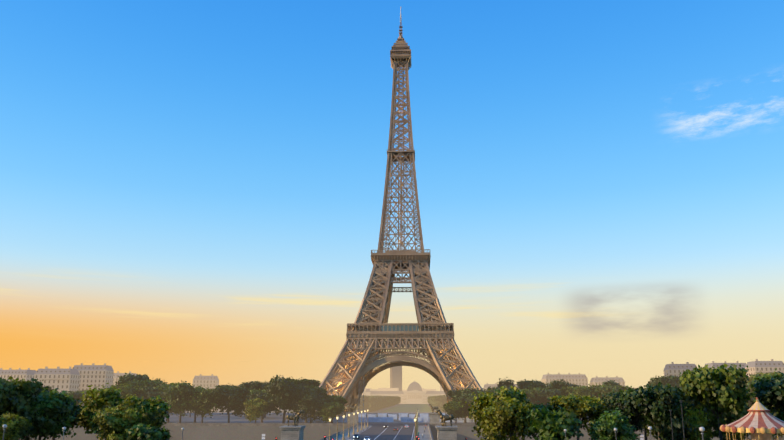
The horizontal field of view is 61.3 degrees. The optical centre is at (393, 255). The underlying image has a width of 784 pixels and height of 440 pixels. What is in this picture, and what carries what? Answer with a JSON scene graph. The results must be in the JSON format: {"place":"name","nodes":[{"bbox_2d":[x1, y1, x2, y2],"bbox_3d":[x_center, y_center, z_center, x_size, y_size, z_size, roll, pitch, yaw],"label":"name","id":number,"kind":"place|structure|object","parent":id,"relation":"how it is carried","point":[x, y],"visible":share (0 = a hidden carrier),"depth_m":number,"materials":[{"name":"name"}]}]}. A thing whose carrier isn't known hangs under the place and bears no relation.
{"place":"outdoors","nodes":[
{"label":"outdoors","id":0,"kind":"place"},
{"bbox_2d":[287,404,431,411],"bbox_3d":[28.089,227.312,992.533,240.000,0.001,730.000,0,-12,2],"label":"champ de mars lawn","id":1,"kind":"structure","parent":0,"point":[403,409],"depth_m":767.78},
{"bbox_2d":[0,0,783,390],"label":"sky","id":2,"kind":"structure","parent":0,"point":[188,181],"materials":[{"name":"blue"}]},
{"bbox_2d":[20,404,783,439],"bbox_3d":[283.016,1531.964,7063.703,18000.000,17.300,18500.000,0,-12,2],"label":"ground","id":3,"kind":"structure","parent":0,"point":[238,432],"depth_m":325.45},
{"bbox_2d":[0,411,31,439],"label":"tree","id":4,"kind":"object","parent":3,"relation":"on","point":[16,425],"visible":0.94,"depth_m":131.46,"materials":[{"name":"green plant"}]},
{"bbox_2d":[0,376,46,439],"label":"tree","id":5,"kind":"object","parent":3,"relation":"on","point":[16,398],"visible":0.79,"depth_m":144.77,"materials":[{"name":"green plant"}]},
{"bbox_2d":[19,386,83,439],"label":"tree","id":6,"kind":"object","parent":3,"relation":"on","point":[29,438],"visible":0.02,"depth_m":167.16,"materials":[{"name":"green plant"}]},
{"bbox_2d":[27,388,82,439],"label":"tree","id":7,"kind":"object","parent":3,"relation":"on","point":[55,408],"visible":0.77,"depth_m":152.45,"materials":[{"name":"green plant"}]},
{"bbox_2d":[66,391,84,405],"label":"tree","id":8,"kind":"object","parent":3,"relation":"on","point":[78,394],"depth_m":335.62,"materials":[{"name":"green plant"}]},
{"bbox_2d":[72,383,124,438],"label":"tree","id":9,"kind":"object","parent":3,"relation":"on","point":[101,400],"visible":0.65,"depth_m":178.28,"materials":[{"name":"green plant"}]},
{"bbox_2d":[88,403,141,439],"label":"tree","id":10,"kind":"object","parent":3,"relation":"on","point":[111,424],"visible":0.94,"depth_m":141.22,"materials":[{"name":"green plant"}]},
{"bbox_2d":[115,373,150,386],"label":"tree","id":11,"kind":"object","parent":3,"relation":"on","point":[127,377],"depth_m":434.73,"materials":[{"name":"green plant"}]},
{"bbox_2d":[125,379,162,387],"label":"tree","id":12,"kind":"object","parent":3,"relation":"on","point":[139,383],"depth_m":372.37,"materials":[{"name":"green plant"}]},
{"bbox_2d":[125,422,172,439],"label":"tree","id":13,"kind":"object","parent":3,"relation":"on","point":[140,431],"visible":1,"depth_m":128.03,"materials":[{"name":"green plant"}]},
{"bbox_2d":[137,385,168,416],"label":"tree","id":14,"kind":"object","parent":3,"relation":"on","point":[147,392],"depth_m":335.41,"materials":[{"name":"green plant"}]},
{"bbox_2d":[155,382,179,422],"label":"tree","id":15,"kind":"object","parent":3,"relation":"on","point":[161,386],"depth_m":369.40,"materials":[{"name":"green plant"}]},
{"bbox_2d":[190,385,207,422],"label":"tree","id":16,"kind":"object","parent":3,"relation":"on","point":[194,408],"depth_m":370.60,"materials":[{"name":"green plant"}]},
{"bbox_2d":[188,387,219,422],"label":"tree","id":17,"kind":"object","parent":3,"relation":"on","point":[200,399],"depth_m":331.55,"materials":[{"name":"green plant"}]},
{"bbox_2d":[214,383,238,413],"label":"tree","id":18,"kind":"object","parent":3,"relation":"on","point":[223,386],"depth_m":548.72,"materials":[{"name":"green plant"}]},
{"bbox_2d":[210,384,250,422],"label":"tree","id":19,"kind":"object","parent":3,"relation":"on","point":[235,397],"depth_m":334.45,"materials":[{"name":"green plant"}]},
{"bbox_2d":[239,381,268,395],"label":"tree","id":20,"kind":"object","parent":3,"relation":"on","point":[253,385],"depth_m":466.81,"materials":[{"name":"green plant"}]},
{"bbox_2d":[250,389,272,418],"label":"tree","id":21,"kind":"object","parent":3,"relation":"on","point":[264,391],"depth_m":429.81,"materials":[{"name":"green plant"}]},
{"bbox_2d":[248,390,276,422],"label":"tree","id":22,"kind":"object","parent":3,"relation":"on","point":[256,394],"depth_m":368.77,"materials":[{"name":"green plant"}]},
{"bbox_2d":[259,375,309,422],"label":"tree","id":23,"kind":"object","parent":3,"relation":"on","point":[284,393],"depth_m":333.98,"materials":[{"name":"green plant"}]},
{"bbox_2d":[291,377,319,386],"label":"tree","id":24,"kind":"object","parent":3,"relation":"on","point":[310,383],"depth_m":504.54,"materials":[{"name":"green plant"}]},
{"bbox_2d":[286,384,327,422],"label":"tree","id":25,"kind":"object","parent":3,"relation":"on","point":[318,390],"depth_m":366.02,"materials":[{"name":"green plant"}]},
{"bbox_2d":[295,392,327,422],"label":"tree","id":26,"kind":"object","parent":3,"relation":"on","point":[311,402],"depth_m":330.92,"materials":[{"name":"green plant"}]},
{"bbox_2d":[319,400,344,422],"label":"tree","id":27,"kind":"object","parent":3,"relation":"on","point":[332,410],"depth_m":329.75,"materials":[{"name":"green plant"}]},
{"bbox_2d":[325,395,347,420],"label":"tree","id":28,"kind":"object","parent":3,"relation":"on","point":[338,399],"depth_m":365.54,"materials":[{"name":"green plant"}]},
{"bbox_2d":[2,425,704,439],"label":"street lamps","id":29,"kind":"object","parent":3,"relation":"on","point":[701,429],"visible":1,"depth_m":88.61,"materials":[{"name":"black metal"}]},
{"bbox_2d":[75,423,647,426],"bbox_3d":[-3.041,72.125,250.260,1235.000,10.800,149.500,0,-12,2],"label":"quay walls","id":30,"kind":"structure","parent":3,"relation":"on","point":[272,424],"depth_m":325.12,"materials":[{"name":"stone"}]},
{"bbox_2d":[358,342,364,412],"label":"scaffold lift mast","id":31,"kind":"object","parent":3,"relation":"on","point":[363,393],"depth_m":439.07,"materials":[{"name":"brown metal"}]},
{"bbox_2d":[356,396,366,410],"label":"tree","id":32,"kind":"object","parent":3,"relation":"on","point":[361,403],"depth_m":630.15,"materials":[{"name":"green plant"}]},
{"bbox_2d":[279,412,458,439],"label":"statue pedestals","id":33,"kind":"object","parent":3,"relation":"on","point":[297,432],"visible":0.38,"depth_m":172.08,"materials":[{"name":"stone"}]},
{"bbox_2d":[285,404,454,425],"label":"statues","id":34,"kind":"object","parent":33,"relation":"on","point":[444,418],"visible":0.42,"depth_m":175.74,"materials":[{"name":"brown metal"}]},
{"bbox_2d":[362,396,377,411],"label":"tree","id":35,"kind":"object","parent":3,"relation":"on","point":[372,399],"depth_m":631.15,"materials":[{"name":"green plant"}]},
{"bbox_2d":[320,424,433,439],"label":"road","id":36,"kind":"structure","parent":3,"relation":"on","point":[388,433],"depth_m":258.88,"materials":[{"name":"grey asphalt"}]},
{"bbox_2d":[329,408,418,439],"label":"lamp posts","id":37,"kind":"object","parent":36,"relation":"on","point":[416,426],"visible":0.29,"depth_m":234.65,"materials":[{"name":"grey metal"}]},
{"bbox_2d":[329,410,417,420],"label":"street lamp globes","id":38,"kind":"object","parent":37,"relation":"on","point":[361,412],"visible":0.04,"depth_m":236.31,"materials":[{"name":"white glass"}]},
{"bbox_2d":[298,413,477,421],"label":"site hoardings","id":39,"kind":"object","parent":3,"relation":"on","point":[403,417],"depth_m":377.72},
{"bbox_2d":[0,360,777,412],"bbox_3d":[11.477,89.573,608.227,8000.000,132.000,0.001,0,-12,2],"label":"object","id":40,"kind":"object","parent":3,"relation":"on","point":[388,378],"depth_m":601.67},
{"bbox_2d":[301,7,482,416],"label":"tower","id":41,"kind":"structure","parent":3,"relation":"on","point":[373,330],"depth_m":469.34,"materials":[{"name":"metal"}]},
{"bbox_2d":[0,359,783,410],"bbox_3d":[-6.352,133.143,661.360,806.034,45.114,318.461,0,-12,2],"label":"buildings","id":42,"kind":"structure","parent":3,"relation":"on","point":[69,383],"depth_m":555.99,"materials":[{"name":"beige stone"}]},
{"bbox_2d":[0,361,783,387],"bbox_3d":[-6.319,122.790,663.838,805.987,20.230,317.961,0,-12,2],"label":"building roofs","id":43,"kind":"structure","parent":42,"relation":"on","point":[74,371],"depth_m":576.78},
{"bbox_2d":[1,363,783,392],"bbox_3d":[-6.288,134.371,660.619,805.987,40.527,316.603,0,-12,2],"label":"city block windows","id":44,"kind":"structure","parent":42,"relation":"in","point":[216,381],"depth_m":557.13,"materials":[{"name":"grey glass"}]},
{"bbox_2d":[390,361,401,390],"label":"skyscraper","id":45,"kind":"structure","parent":3,"relation":"on","point":[396,383],"depth_m":3132.30,"materials":[{"name":"beige glass"}]},
{"bbox_2d":[364,367,443,403],"bbox_3d":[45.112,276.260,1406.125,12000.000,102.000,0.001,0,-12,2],"label":"buildings","id":46,"kind":"structure","parent":3,"relation":"on","point":[405,391],"depth_m":1404.03,"materials":[{"name":"beige stone"}]},
{"bbox_2d":[435,396,446,411],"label":"tree","id":47,"kind":"object","parent":3,"relation":"on","point":[441,404],"depth_m":628.54,"materials":[{"name":"green plant"}]},
{"bbox_2d":[441,401,468,423],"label":"tree","id":48,"kind":"object","parent":3,"relation":"on","point":[456,410],"depth_m":327.38,"materials":[{"name":"green plant"}]},
{"bbox_2d":[448,388,470,422],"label":"tree","id":49,"kind":"object","parent":3,"relation":"on","point":[452,394],"depth_m":365.59,"materials":[{"name":"green plant"}]},
{"bbox_2d":[329,388,634,394],"bbox_3d":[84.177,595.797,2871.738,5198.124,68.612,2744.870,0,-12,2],"label":"city blocks","id":50,"kind":"structure","parent":3,"relation":"on","point":[382,389],"depth_m":2490.60,"materials":[{"name":"beige"}]},
{"bbox_2d":[474,394,538,439],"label":"tree","id":51,"kind":"object","parent":3,"relation":"on","point":[505,416],"visible":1,"depth_m":147.53,"materials":[{"name":"green plant"}]},
{"bbox_2d":[497,377,517,387],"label":"tree","id":52,"kind":"object","parent":3,"relation":"on","point":[504,382],"depth_m":489.48,"materials":[{"name":"green plant"}]},
{"bbox_2d":[516,379,543,389],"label":"tree","id":53,"kind":"object","parent":3,"relation":"on","point":[521,384],"depth_m":537.03,"materials":[{"name":"green plant"}]},
{"bbox_2d":[528,382,546,389],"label":"tree","id":54,"kind":"object","parent":3,"relation":"on","point":[535,385],"depth_m":478.72,"materials":[{"name":"green plant"}]},
{"bbox_2d":[526,401,557,439],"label":"tree","id":55,"kind":"object","parent":3,"relation":"on","point":[537,406],"visible":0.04,"depth_m":176.24,"materials":[{"name":"green plant"}]},
{"bbox_2d":[537,388,567,406],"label":"tree","id":56,"kind":"object","parent":3,"relation":"on","point":[547,393],"depth_m":326.38,"materials":[{"name":"green plant"}]},
{"bbox_2d":[527,406,583,439],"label":"tree","id":57,"kind":"object","parent":3,"relation":"on","point":[553,425],"visible":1,"depth_m":128.53,"materials":[{"name":"green plant"}]},
{"bbox_2d":[542,379,573,390],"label":"tree","id":58,"kind":"object","parent":3,"relation":"on","point":[556,384],"depth_m":432.88,"materials":[{"name":"green plant"}]},
{"bbox_2d":[547,392,604,439],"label":"tree","id":59,"kind":"object","parent":3,"relation":"on","point":[583,407],"visible":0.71,"depth_m":172.99,"materials":[{"name":"green plant"}]},
{"bbox_2d":[584,383,613,396],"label":"tree","id":60,"kind":"object","parent":3,"relation":"on","point":[592,388],"depth_m":360.28,"materials":[{"name":"green plant"}]},
{"bbox_2d":[587,408,639,439],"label":"tree","id":61,"kind":"object","parent":3,"relation":"on","point":[602,428],"visible":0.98,"depth_m":127.49,"materials":[{"name":"green plant"}]},
{"bbox_2d":[602,380,627,389],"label":"tree","id":62,"kind":"object","parent":3,"relation":"on","point":[611,382],"depth_m":557.32,"materials":[{"name":"green plant"}]},
{"bbox_2d":[598,389,650,434],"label":"tree","id":63,"kind":"object","parent":3,"relation":"on","point":[613,401],"visible":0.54,"depth_m":148.20,"materials":[{"name":"green plant"}]},
{"bbox_2d":[617,388,660,439],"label":"tree","id":64,"kind":"object","parent":3,"relation":"on","point":[646,430],"depth_m":172.49,"materials":[{"name":"green plant"}]},
{"bbox_2d":[623,383,696,439],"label":"tree","id":65,"kind":"object","parent":3,"relation":"on","point":[656,403],"visible":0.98,"depth_m":135.22,"materials":[{"name":"green plant"}]},
{"bbox_2d":[645,374,681,388],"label":"tree","id":66,"kind":"object","parent":3,"relation":"on","point":[673,381],"depth_m":445.92,"materials":[{"name":"green plant"}]},
{"bbox_2d":[669,400,684,439],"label":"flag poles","id":67,"kind":"object","parent":3,"relation":"on","point":[682,421],"visible":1,"depth_m":91.06,"materials":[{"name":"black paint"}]},
{"bbox_2d":[680,404,712,439],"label":"tree","id":68,"kind":"object","parent":3,"relation":"on","point":[697,419],"visible":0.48,"depth_m":136.43,"materials":[{"name":"green plant"}]},
{"bbox_2d":[679,363,755,439],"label":"tree","id":69,"kind":"object","parent":3,"relation":"on","point":[720,392],"visible":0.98,"depth_m":137.69,"materials":[{"name":"green plant"}]},
{"bbox_2d":[746,382,754,407],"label":"tree","id":70,"kind":"object","parent":3,"relation":"on","point":[749,386],"depth_m":326.94,"materials":[{"name":"green plant"}]},
{"bbox_2d":[720,398,783,439],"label":"carousel","id":71,"kind":"object","parent":3,"relation":"on","point":[758,421],"visible":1,"depth_m":118.84,"materials":[{"name":"beige"}]},
{"bbox_2d":[745,370,780,385],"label":"tree","id":72,"kind":"object","parent":3,"relation":"on","point":[750,378],"depth_m":416.33,"materials":[{"name":"green plant"}]},
{"bbox_2d":[748,368,783,439],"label":"tree","id":73,"kind":"object","parent":3,"relation":"on","point":[773,412],"visible":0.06,"depth_m":155.76,"materials":[{"name":"green plant"}]},
{"bbox_2d":[753,373,783,419],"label":"tree","id":74,"kind":"object","parent":3,"relation":"on","point":[769,392],"visible":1,"depth_m":137.01,"materials":[{"name":"green plant"}]},
{"bbox_2d":[365,381,445,403],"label":"ecole militaire walls","id":75,"kind":"structure","parent":0,"point":[413,399],"depth_m":1448.99,"materials":[{"name":"beige stone"}]},
{"bbox_2d":[365,382,461,393],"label":"ecole militaire roofs","id":76,"kind":"structure","parent":75,"relation":"on","point":[402,392],"depth_m":1459.94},
{"bbox_2d":[404,395,428,402],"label":"building windows","id":77,"kind":"structure","parent":75,"relation":"in","point":[414,398],"depth_m":1448.62,"materials":[{"name":"grey glass"}]},
{"bbox_2d":[358,423,474,425],"bbox_3d":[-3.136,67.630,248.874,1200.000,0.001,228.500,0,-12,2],"label":"asphalt roads","id":78,"kind":"structure","parent":0,"point":[392,424],"depth_m":344.90,"materials":[{"name":"grey asphalt"}]},
{"bbox_3d":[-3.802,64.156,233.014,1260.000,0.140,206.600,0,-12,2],"label":"pavements","id":79,"kind":"structure","parent":0,"visible":0},
{"bbox_2d":[52,391,81,439],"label":"tree","id":80,"kind":"object","parent":79,"relation":"on","point":[73,421],"visible":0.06,"depth_m":179.17,"materials":[{"name":"green plant"}]},
{"bbox_2d":[105,381,141,401],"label":"tree","id":81,"kind":"object","parent":79,"relation":"on","point":[126,389],"depth_m":336.24,"materials":[{"name":"green plant"}]},
{"bbox_2d":[117,394,170,429],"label":"tree","id":82,"kind":"object","parent":79,"relation":"on","point":[154,412],"visible":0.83,"depth_m":177.72,"materials":[{"name":"green plant"}]},
{"bbox_2d":[159,380,197,422],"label":"tree","id":83,"kind":"object","parent":79,"relation":"on","point":[176,396],"depth_m":331.97,"materials":[{"name":"green plant"}]},
{"bbox_2d":[240,398,269,422],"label":"tree","id":84,"kind":"object","parent":79,"relation":"on","point":[256,407],"depth_m":328.99,"materials":[{"name":"green plant"}]},
{"bbox_2d":[275,435,466,439],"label":"traffic lights","id":85,"kind":"object","parent":79,"relation":"on","point":[417,438],"visible":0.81,"depth_m":172.15,"materials":[{"name":"black paint"}]},
{"bbox_2d":[262,434,643,439],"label":"sign posts","id":86,"kind":"object","parent":79,"relation":"on","point":[263,437],"visible":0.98,"depth_m":169.00,"materials":[{"name":"silver metal"}]},
{"bbox_2d":[457,387,486,423],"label":"tree","id":87,"kind":"object","parent":79,"relation":"on","point":[464,395],"depth_m":328.74,"materials":[{"name":"green plant"}]},
{"bbox_2d":[465,386,529,438],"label":"tree","id":88,"kind":"object","parent":79,"relation":"on","point":[482,401],"visible":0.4,"depth_m":173.20,"materials":[{"name":"green plant"}]},
{"bbox_2d":[478,385,519,396],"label":"tree","id":89,"kind":"object","parent":79,"relation":"on","point":[492,390],"depth_m":328.57,"materials":[{"name":"green plant"}]},
{"bbox_2d":[519,386,542,404],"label":"tree","id":90,"kind":"object","parent":79,"relation":"on","point":[534,395],"depth_m":325.99,"materials":[{"name":"green plant"}]},
{"bbox_2d":[561,385,592,419],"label":"tree","id":91,"kind":"object","parent":79,"relation":"on","point":[582,391],"depth_m":327.52,"materials":[{"name":"green plant"}]},
{"bbox_2d":[595,398,605,414],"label":"tree","id":92,"kind":"object","parent":79,"relation":"on","point":[599,402],"visible":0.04,"depth_m":173.61,"materials":[{"name":"green plant"}]},
{"bbox_2d":[594,384,627,398],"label":"tree","id":93,"kind":"object","parent":79,"relation":"on","point":[604,389],"depth_m":324.19,"materials":[{"name":"green plant"}]},
{"bbox_2d":[653,382,717,436],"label":"tree","id":94,"kind":"object","parent":79,"relation":"on","point":[691,404],"visible":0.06,"depth_m":167.49,"materials":[{"name":"green plant"}]},
{"bbox_2d":[704,408,743,439],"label":"tree","id":95,"kind":"object","parent":79,"relation":"on","point":[713,426],"visible":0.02,"depth_m":173.52,"materials":[{"name":"green plant"}]}
]}

